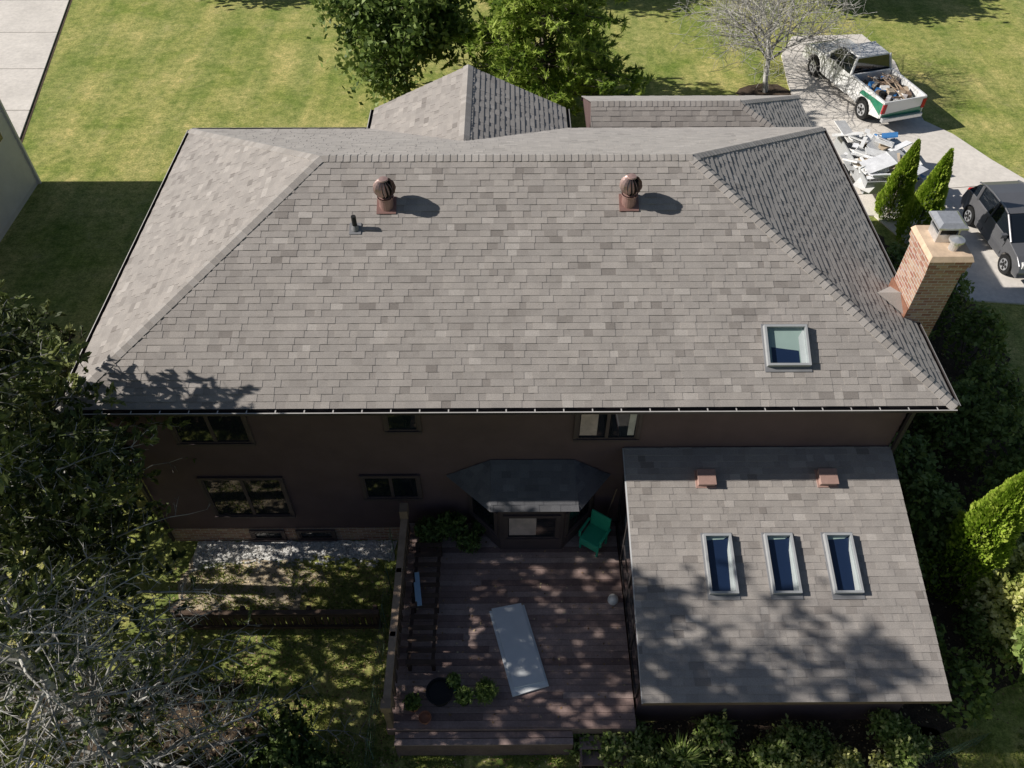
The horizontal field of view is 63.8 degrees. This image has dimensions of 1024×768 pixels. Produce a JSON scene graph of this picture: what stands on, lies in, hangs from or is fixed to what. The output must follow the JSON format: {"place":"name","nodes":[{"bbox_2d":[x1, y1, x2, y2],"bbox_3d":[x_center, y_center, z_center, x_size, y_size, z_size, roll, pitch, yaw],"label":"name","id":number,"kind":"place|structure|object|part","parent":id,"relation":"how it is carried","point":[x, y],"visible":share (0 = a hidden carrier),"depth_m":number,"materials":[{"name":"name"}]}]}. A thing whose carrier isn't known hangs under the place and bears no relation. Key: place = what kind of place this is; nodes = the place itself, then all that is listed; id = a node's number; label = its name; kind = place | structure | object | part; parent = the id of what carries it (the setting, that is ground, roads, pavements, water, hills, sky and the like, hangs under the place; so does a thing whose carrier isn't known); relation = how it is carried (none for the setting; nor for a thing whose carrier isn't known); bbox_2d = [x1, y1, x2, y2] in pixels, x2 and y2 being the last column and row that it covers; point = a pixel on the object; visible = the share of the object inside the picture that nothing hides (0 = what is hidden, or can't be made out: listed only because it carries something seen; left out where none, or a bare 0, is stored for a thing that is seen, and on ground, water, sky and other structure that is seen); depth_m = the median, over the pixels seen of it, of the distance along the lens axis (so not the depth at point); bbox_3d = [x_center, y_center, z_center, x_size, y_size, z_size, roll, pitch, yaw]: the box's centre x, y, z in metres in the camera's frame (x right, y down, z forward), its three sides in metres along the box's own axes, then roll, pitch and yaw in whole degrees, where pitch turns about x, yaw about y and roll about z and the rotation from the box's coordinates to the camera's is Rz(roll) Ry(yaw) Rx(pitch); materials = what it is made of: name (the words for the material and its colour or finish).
{"place":"outdoors","nodes":[
{"label":"outdoors","id":0,"kind":"place"},
{"bbox_2d":[0,100,41,241],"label":"neighbouring house","id":1,"kind":"structure","parent":0,"point":[20,180],"depth_m":28.68,"materials":[{"name":"beige"}]},
{"bbox_2d":[0,0,68,137],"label":"neighbour driveway","id":2,"kind":"structure","parent":0,"point":[29,29],"depth_m":37.38,"materials":[{"name":"concrete"}]},
{"bbox_2d":[20,0,71,141],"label":"driveway edging and joints","id":3,"kind":"object","parent":2,"relation":"on","point":[42,80],"visible":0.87,"depth_m":35.86,"materials":[{"name":"grey concrete"}]},
{"bbox_2d":[426,677,452,706],"bbox_3d":[-1.460,6.297,16.695,0.562,0.360,0.553,0,48,0],"label":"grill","id":4,"kind":"object","parent":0,"point":[439,692],"visible":1,"depth_m":16.61,"materials":[{"name":"plastic"}]},
{"bbox_2d":[0,0,1023,767],"bbox_3d":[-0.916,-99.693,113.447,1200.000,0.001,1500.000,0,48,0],"label":"ground lawn","id":5,"kind":"structure","parent":0,"point":[132,92],"depth_m":33.85,"materials":[{"name":"green plant"}]},
{"bbox_2d":[0,279,131,477],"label":"evergreen tree","id":6,"kind":"object","parent":5,"relation":"on","point":[69,334],"visible":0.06,"depth_m":18.43,"materials":[{"name":"green plant"}]},
{"bbox_2d":[0,420,134,710],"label":"shrub","id":7,"kind":"object","parent":5,"relation":"on","point":[67,600],"visible":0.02,"depth_m":17.35,"materials":[{"name":"green plant"}]},
{"bbox_2d":[0,290,196,608],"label":"evergreen tree","id":8,"kind":"object","parent":5,"relation":"on","point":[26,343],"visible":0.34,"depth_m":15.34,"materials":[{"name":"green plant"}]},
{"bbox_2d":[0,673,289,767],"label":"mulch bed","id":9,"kind":"object","parent":5,"relation":"on","point":[220,748],"visible":0.2,"depth_m":17.33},
{"bbox_2d":[0,706,97,767],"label":"shrub","id":10,"kind":"object","parent":9,"relation":"on","point":[66,760],"visible":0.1,"depth_m":15.20,"materials":[{"name":"green plant"}]},
{"bbox_2d":[0,335,247,767],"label":"evergreen tree","id":11,"kind":"object","parent":9,"relation":"on","point":[35,529],"visible":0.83,"depth_m":13.34,"materials":[{"name":"green plant"}]},
{"bbox_2d":[211,707,359,767],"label":"shrub","id":12,"kind":"object","parent":9,"relation":"on","point":[275,753],"visible":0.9,"depth_m":15.73,"materials":[{"name":"green plant"}]},
{"bbox_2d":[0,539,369,767],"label":"bare spruce tree","id":13,"kind":"object","parent":5,"relation":"on","point":[86,726],"visible":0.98,"depth_m":12.95,"materials":[{"name":"grey plant"}]},
{"bbox_2d":[170,555,327,619],"bbox_3d":[-6.129,4.746,19.403,3.583,0.001,1.777,0,48,0],"label":"dirt patch","id":14,"kind":"object","parent":5,"relation":"on","point":[269,587],"visible":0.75,"depth_m":19.42,"materials":[{"name":"brown soil"}]},
{"bbox_2d":[171,605,381,629],"bbox_3d":[-5.166,5.241,18.305,4.510,0.980,0.190,0,48,0],"label":"wooden fence","id":15,"kind":"object","parent":5,"relation":"on","point":[287,615],"visible":0.94,"depth_m":18.23,"materials":[{"name":"brown wood"}]},
{"bbox_2d":[190,540,397,572],"bbox_3d":[-5.260,4.146,19.942,4.905,0.001,0.879,0,48,0],"label":"gravel bed","id":16,"kind":"object","parent":5,"relation":"on","point":[196,564],"visible":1,"depth_m":19.90,"materials":[{"name":"grey gravel"}]},
{"bbox_2d":[364,529,394,765],"bbox_3d":[-2.825,5.868,17.626,0.023,1.150,5.900,0,48,0],"label":"wire fence","id":17,"kind":"object","parent":5,"relation":"on","point":[372,697],"visible":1,"depth_m":17.56,"materials":[{"name":"grey metal"}]},
{"bbox_2d":[171,526,615,540],"bbox_3d":[-0.091,3.580,20.120,16.290,0.605,0.195,0,48,0],"label":"brick foundation","id":18,"kind":"object","parent":5,"relation":"on","point":[243,534],"visible":0.29,"depth_m":19.99,"materials":[{"name":"brown brick"}]},
{"bbox_2d":[307,0,484,105],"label":"deciduous tree","id":19,"kind":"object","parent":5,"relation":"on","point":[399,35],"visible":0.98,"depth_m":30.96,"materials":[{"name":"green plant"}]},
{"bbox_2d":[414,510,481,553],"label":"deck plants","id":20,"kind":"object","parent":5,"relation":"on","point":[432,529],"visible":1,"depth_m":18.80,"materials":[{"name":"green plant"}]},
{"bbox_2d":[108,98,906,527],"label":"walls","id":21,"kind":"structure","parent":5,"relation":"on","point":[320,464],"depth_m":17.57,"materials":[{"name":"brown"}]},
{"bbox_2d":[163,414,643,541],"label":"windows","id":22,"kind":"structure","parent":21,"relation":"attached to","point":[245,497],"depth_m":18.29,"materials":[{"name":"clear glass"}]},
{"bbox_2d":[53,109,960,416],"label":"gutters","id":23,"kind":"object","parent":21,"relation":"on","point":[517,411],"visible":0.78,"depth_m":15.75,"materials":[{"name":"metal"}]},
{"bbox_2d":[69,97,945,410],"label":"fascia","id":24,"kind":"structure","parent":21,"relation":"attached to","point":[691,407],"depth_m":15.76,"materials":[{"name":"grey metal"}]},
{"bbox_2d":[65,67,950,409],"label":"roof shingles","id":25,"kind":"object","parent":21,"relation":"on","point":[507,285],"visible":0.98,"depth_m":16.61,"materials":[{"name":"tile"}]},
{"bbox_2d":[349,215,361,234],"bbox_3d":[-3.203,-3.256,16.733,0.240,0.375,0.244,0,48,0],"label":"vent pipe","id":26,"kind":"object","parent":25,"relation":"on","point":[354,227],"visible":1,"depth_m":16.78,"materials":[{"name":"metal"}]},
{"bbox_2d":[373,176,396,213],"bbox_3d":[-2.587,-3.873,16.775,0.467,0.750,0.467,0,48,0],"label":"turbine vent","id":27,"kind":"object","parent":25,"relation":"on","point":[384,187],"visible":1,"depth_m":16.70,"materials":[{"name":"brown metal"}]},
{"bbox_2d":[55,64,958,412],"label":"ridge caps","id":28,"kind":"object","parent":25,"relation":"on","point":[693,158],"visible":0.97,"depth_m":17.28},
{"bbox_2d":[619,173,641,211],"bbox_3d":[2.412,-3.938,16.808,0.467,0.750,0.467,0,48,0],"label":"turbine vent","id":29,"kind":"object","parent":25,"relation":"on","point":[630,184],"visible":1,"depth_m":16.72,"materials":[{"name":"brown metal"}]},
{"bbox_2d":[760,324,811,371],"bbox_3d":[5.361,-0.733,16.066,0.910,0.516,0.907,0,48,0],"label":"skylight","id":30,"kind":"object","parent":25,"relation":"on","point":[786,347],"visible":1,"depth_m":16.05,"materials":[{"name":"blue glass"}]},
{"bbox_2d":[877,286,902,313],"bbox_3d":[7.926,-1.859,17.392,0.510,0.238,0.900,0,48,0],"label":"chimney cricket","id":31,"kind":"object","parent":25,"relation":"on","point":[891,295],"visible":1,"depth_m":17.28,"materials":[{"name":"grey metal"}]},
{"bbox_2d":[103,413,915,541],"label":"downspouts","id":32,"kind":"object","parent":21,"relation":"attached to","point":[903,429],"visible":0.21,"depth_m":17.46,"materials":[{"name":"metal"}]},
{"bbox_2d":[380,503,635,767],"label":"wooden deck","id":33,"kind":"structure","parent":5,"relation":"on","point":[468,729],"depth_m":17.44,"materials":[{"name":"brown wood"}]},
{"bbox_2d":[402,692,422,711],"bbox_3d":[-1.995,6.650,16.795,0.417,1.341,0.402,0,48,0],"label":"potted plant","id":34,"kind":"object","parent":33,"relation":"on","point":[412,700],"visible":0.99,"depth_m":16.38,"materials":[{"name":"green plant"}]},
{"bbox_2d":[405,542,441,670],"bbox_3d":[-1.887,4.821,17.966,0.610,0.445,2.900,0,48,0],"label":"ladder","id":35,"kind":"object","parent":33,"relation":"on","point":[409,662],"visible":1,"depth_m":17.68,"materials":[{"name":"brown wood"}]},
{"bbox_2d":[414,572,421,605],"bbox_3d":[-2.061,4.462,17.936,0.130,0.050,0.800,-7,48,-6],"label":"spirit level","id":36,"kind":"object","parent":35,"relation":"on","point":[417,589],"visible":1,"depth_m":17.90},
{"bbox_2d":[418,711,430,724],"bbox_3d":[-1.737,6.693,16.459,0.259,0.180,0.255,0,48,0],"label":"terracotta plant pot","id":37,"kind":"object","parent":33,"relation":"on","point":[424,717],"visible":1,"depth_m":16.44,"materials":[{"name":"brown ceramic"}]},
{"bbox_2d":[445,671,461,690],"bbox_3d":[-1.189,6.341,17.061,0.356,1.360,0.363,0,48,0],"label":"potted plant","id":38,"kind":"object","parent":33,"relation":"on","point":[453,678],"visible":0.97,"depth_m":16.66,"materials":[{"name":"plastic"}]},
{"bbox_2d":[453,686,473,706],"bbox_3d":[-0.975,6.560,16.857,0.422,1.370,0.399,0,48,0],"label":"potted plant","id":39,"kind":"object","parent":33,"relation":"on","point":[463,695],"visible":1,"depth_m":16.46,"materials":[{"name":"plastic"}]},
{"bbox_2d":[472,675,498,705],"bbox_3d":[-0.541,6.493,16.998,0.559,1.251,0.631,26,53,22],"label":"potted fern","id":40,"kind":"object","parent":33,"relation":"on","point":[489,691],"visible":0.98,"depth_m":16.61,"materials":[{"name":"green plant"}]},
{"bbox_2d":[489,603,548,696],"bbox_3d":[0.129,5.594,17.502,0.783,0.080,1.971,-11,49,-10],"label":"foam board stack","id":41,"kind":"object","parent":33,"relation":"on","point":[522,662],"visible":1,"depth_m":17.42,"materials":[{"name":"white plastic"}]},
{"bbox_2d":[468,494,593,548],"bbox_3d":[0.362,3.030,18.701,3.550,1.950,0.960,0,48,0],"label":"bay window","id":42,"kind":"structure","parent":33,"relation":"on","point":[532,530],"depth_m":18.67,"materials":[{"name":"brown wood"}]},
{"bbox_2d":[446,460,609,511],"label":"bay roof","id":43,"kind":"structure","parent":42,"relation":"on","point":[532,485],"depth_m":17.75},
{"bbox_2d":[579,509,611,556],"bbox_3d":[1.898,3.425,18.863,0.600,0.980,0.525,27,53,22],"label":"green plastic chair","id":44,"kind":"object","parent":33,"relation":"on","point":[594,535],"visible":1,"depth_m":18.85,"materials":[{"name":"green plastic"}]},
{"bbox_2d":[606,488,616,515],"bbox_3d":[2.187,2.916,18.943,0.412,1.462,0.140,-12,49,-11],"label":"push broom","id":45,"kind":"object","parent":33,"relation":"on","point":[611,502],"visible":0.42,"depth_m":18.79,"materials":[{"name":"brown wood"}]},
{"bbox_2d":[608,594,617,604],"bbox_3d":[2.227,4.756,18.156,0.240,0.250,0.234,0,48,0],"label":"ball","id":46,"kind":"object","parent":33,"relation":"on","point":[612,599],"visible":1,"depth_m":18.07,"materials":[{"name":"plastic"}]},
{"bbox_2d":[435,0,653,115],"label":"deciduous tree","id":47,"kind":"object","parent":5,"relation":"on","point":[509,31],"visible":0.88,"depth_m":29.90,"materials":[{"name":"green plant"}]},
{"bbox_2d":[117,342,1022,767],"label":"fallen leaves","id":48,"kind":"object","parent":5,"relation":"on","point":[407,668],"visible":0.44,"depth_m":17.91,"materials":[{"name":"brown plant"}]},
{"bbox_2d":[141,561,1023,767],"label":"grass tufts","id":49,"kind":"object","parent":5,"relation":"on","point":[374,752],"visible":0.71,"depth_m":18.06,"materials":[{"name":"green plant"}]},
{"bbox_2d":[736,83,790,95],"bbox_3d":[10.716,-12.203,34.665,2.113,0.001,1.924,-24,52,-20],"label":"mulch bed","id":50,"kind":"object","parent":5,"relation":"on","point":[773,89],"visible":0.53,"depth_m":34.88,"materials":[{"name":"brown soil"}]},
{"bbox_2d":[667,0,874,92],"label":"bare tree","id":51,"kind":"object","parent":50,"relation":"on","point":[753,31],"visible":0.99,"depth_m":32.61,"materials":[{"name":"grey plant"}]},
{"bbox_2d":[576,719,958,767],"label":"mulch bed","id":52,"kind":"object","parent":5,"relation":"on","point":[752,731],"visible":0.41,"depth_m":17.10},
{"bbox_2d":[659,729,708,767],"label":"spiky perennial","id":53,"kind":"object","parent":52,"relation":"on","point":[693,757],"visible":0.67,"depth_m":16.24,"materials":[{"name":"green plant"}]},
{"bbox_2d":[563,707,934,767],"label":"garden perennials","id":54,"kind":"object","parent":52,"relation":"on","point":[905,741],"visible":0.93,"depth_m":16.45,"materials":[{"name":"green plant"}]},
{"bbox_2d":[706,744,892,767],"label":"flowering perennials","id":55,"kind":"object","parent":52,"relation":"on","point":[877,755],"visible":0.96,"depth_m":16.15,"materials":[{"name":"green plant"}]},
{"bbox_2d":[922,732,990,766],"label":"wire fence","id":56,"kind":"object","parent":52,"relation":"on","point":[956,749],"visible":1,"depth_m":16.54,"materials":[{"name":"grey metal"}]},
{"bbox_2d":[616,448,950,720],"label":"sunroom walls","id":57,"kind":"structure","parent":5,"relation":"on","point":[756,711],"depth_m":16.91,"materials":[{"name":"brown wood"}]},
{"bbox_2d":[616,476,639,697],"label":"sunroom windows","id":58,"kind":"structure","parent":57,"relation":"in","point":[623,537],"depth_m":17.77,"materials":[{"name":"black glass"}]},
{"bbox_2d":[624,446,951,702],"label":"sunroom roof","id":59,"kind":"structure","parent":57,"relation":"on","point":[755,643],"depth_m":16.11,"materials":[{"name":"grey tile"}]},
{"bbox_2d":[694,469,716,487],"bbox_3d":[4.039,1.949,17.131,0.440,0.243,0.404,0,48,0],"label":"box vent","id":60,"kind":"object","parent":59,"relation":"on","point":[705,478],"visible":1,"depth_m":17.07,"materials":[{"name":"brown metal"}]},
{"bbox_2d":[700,533,739,599],"bbox_3d":[4.120,3.573,16.280,0.630,0.434,1.317,0,48,0],"label":"skylight","id":61,"kind":"object","parent":59,"relation":"in","point":[721,578],"visible":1,"depth_m":16.26,"materials":[{"name":"blue glass"}]},
{"bbox_2d":[761,532,803,599],"bbox_3d":[5.350,3.568,16.285,0.630,0.434,1.317,0,48,0],"label":"skylight","id":62,"kind":"object","parent":59,"relation":"on","point":[783,574],"visible":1,"depth_m":16.27,"materials":[{"name":"blue glass"}]},
{"bbox_2d":[814,468,838,487],"bbox_3d":[6.569,1.937,17.142,0.440,0.243,0.404,0,48,0],"label":"box vent","id":63,"kind":"object","parent":59,"relation":"on","point":[826,477],"visible":1,"depth_m":17.08,"materials":[{"name":"brown metal"}]},
{"bbox_2d":[820,532,864,599],"bbox_3d":[6.550,3.562,16.290,0.630,0.434,1.317,0,48,0],"label":"skylight","id":64,"kind":"object","parent":59,"relation":"on","point":[842,566],"visible":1,"depth_m":16.28,"materials":[{"name":"blue glass"}]},
{"bbox_2d":[874,138,920,221],"bbox_3d":[13.277,-6.964,27.936,1.223,3.052,1.230,22,52,18],"label":"arborvitae","id":65,"kind":"object","parent":5,"relation":"on","point":[902,179],"visible":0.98,"depth_m":27.92,"materials":[{"name":"green plant"}]},
{"bbox_2d":[894,148,953,245],"bbox_3d":[13.582,-6.071,26.728,1.411,3.639,1.396,0,48,0],"label":"arborvitae","id":66,"kind":"object","parent":5,"relation":"on","point":[937,180],"visible":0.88,"depth_m":26.54,"materials":[{"name":"green plant"}]},
{"bbox_2d":[878,234,1023,737],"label":"mulch bed","id":67,"kind":"object","parent":5,"relation":"on","point":[962,479],"visible":0.11,"depth_m":19.32,"materials":[{"name":"brown soil"}]},
{"bbox_2d":[894,225,973,336],"bbox_3d":[8.561,-0.374,19.054,0.880,7.380,1.110,0,48,0],"label":"chimney","id":68,"kind":"object","parent":67,"relation":"on","point":[926,287],"depth_m":16.60,"materials":[{"name":"brown brick"}]},
{"bbox_2d":[889,277,908,317],"bbox_3d":[8.185,-1.750,17.522,0.028,0.500,1.010,0,48,0],"label":"chimney flashing","id":69,"kind":"object","parent":68,"relation":"attached to","point":[893,284],"visible":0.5,"depth_m":17.26,"materials":[{"name":"metal"}]},
{"bbox_2d":[928,211,968,251],"bbox_3d":[8.560,-3.009,16.152,0.580,0.460,0.836,0,48,0],"label":"chimney cap","id":70,"kind":"object","parent":68,"relation":"on","point":[945,226],"visible":1,"depth_m":16.06,"materials":[{"name":"silver metal"}]},
{"bbox_2d":[886,241,1023,727],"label":"hedge","id":71,"kind":"object","parent":67,"relation":"on","point":[927,483],"visible":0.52,"depth_m":20.13,"materials":[{"name":"green plant"}]},
{"bbox_2d":[920,470,1023,607],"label":"arborvitae","id":72,"kind":"object","parent":67,"relation":"on","point":[999,510],"visible":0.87,"depth_m":17.62,"materials":[{"name":"green plant"}]},
{"bbox_2d":[948,532,1023,674],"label":"variegated shrub","id":73,"kind":"object","parent":67,"relation":"on","point":[1008,598],"visible":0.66,"depth_m":17.77,"materials":[{"name":"green plant"}]},
{"bbox_2d":[951,532,1023,667],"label":"shrub","id":74,"kind":"object","parent":67,"relation":"on","point":[983,642],"visible":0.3,"depth_m":17.85,"materials":[{"name":"green plant"}]},
{"bbox_2d":[781,34,1023,304],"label":"driveway","id":75,"kind":"structure","parent":0,"point":[826,103],"depth_m":31.58,"materials":[{"name":"concrete"}]},
{"bbox_2d":[802,38,926,122],"bbox_3d":[14.433,-12.814,33.898,2.360,1.864,6.030,-12,49,-11],"label":"pickup truck","id":76,"kind":"object","parent":75,"relation":"on","point":[878,86],"visible":0.94,"depth_m":33.08,"materials":[{"name":"white paint"}]},
{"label":"windows","id":77,"kind":"part","parent":76,"relation":"part of","materials":[{"name":"black glass"}]},
{"bbox_2d":[832,120,928,193],"bbox_3d":[13.165,-8.319,30.113,2.755,1.475,4.496,-2,48,-2],"label":"debris pile","id":78,"kind":"object","parent":75,"relation":"on","point":[869,160],"visible":0.67,"depth_m":29.43,"materials":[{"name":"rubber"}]},
{"bbox_2d":[961,180,1023,277],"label":"hatchback car","id":79,"kind":"object","parent":75,"relation":"on","point":[993,212],"visible":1,"depth_m":27.08,"materials":[{"name":"grey paint"}]},
{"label":"windows","id":80,"kind":"part","parent":79,"relation":"part of","materials":[{"name":"black glass"}]}
]}

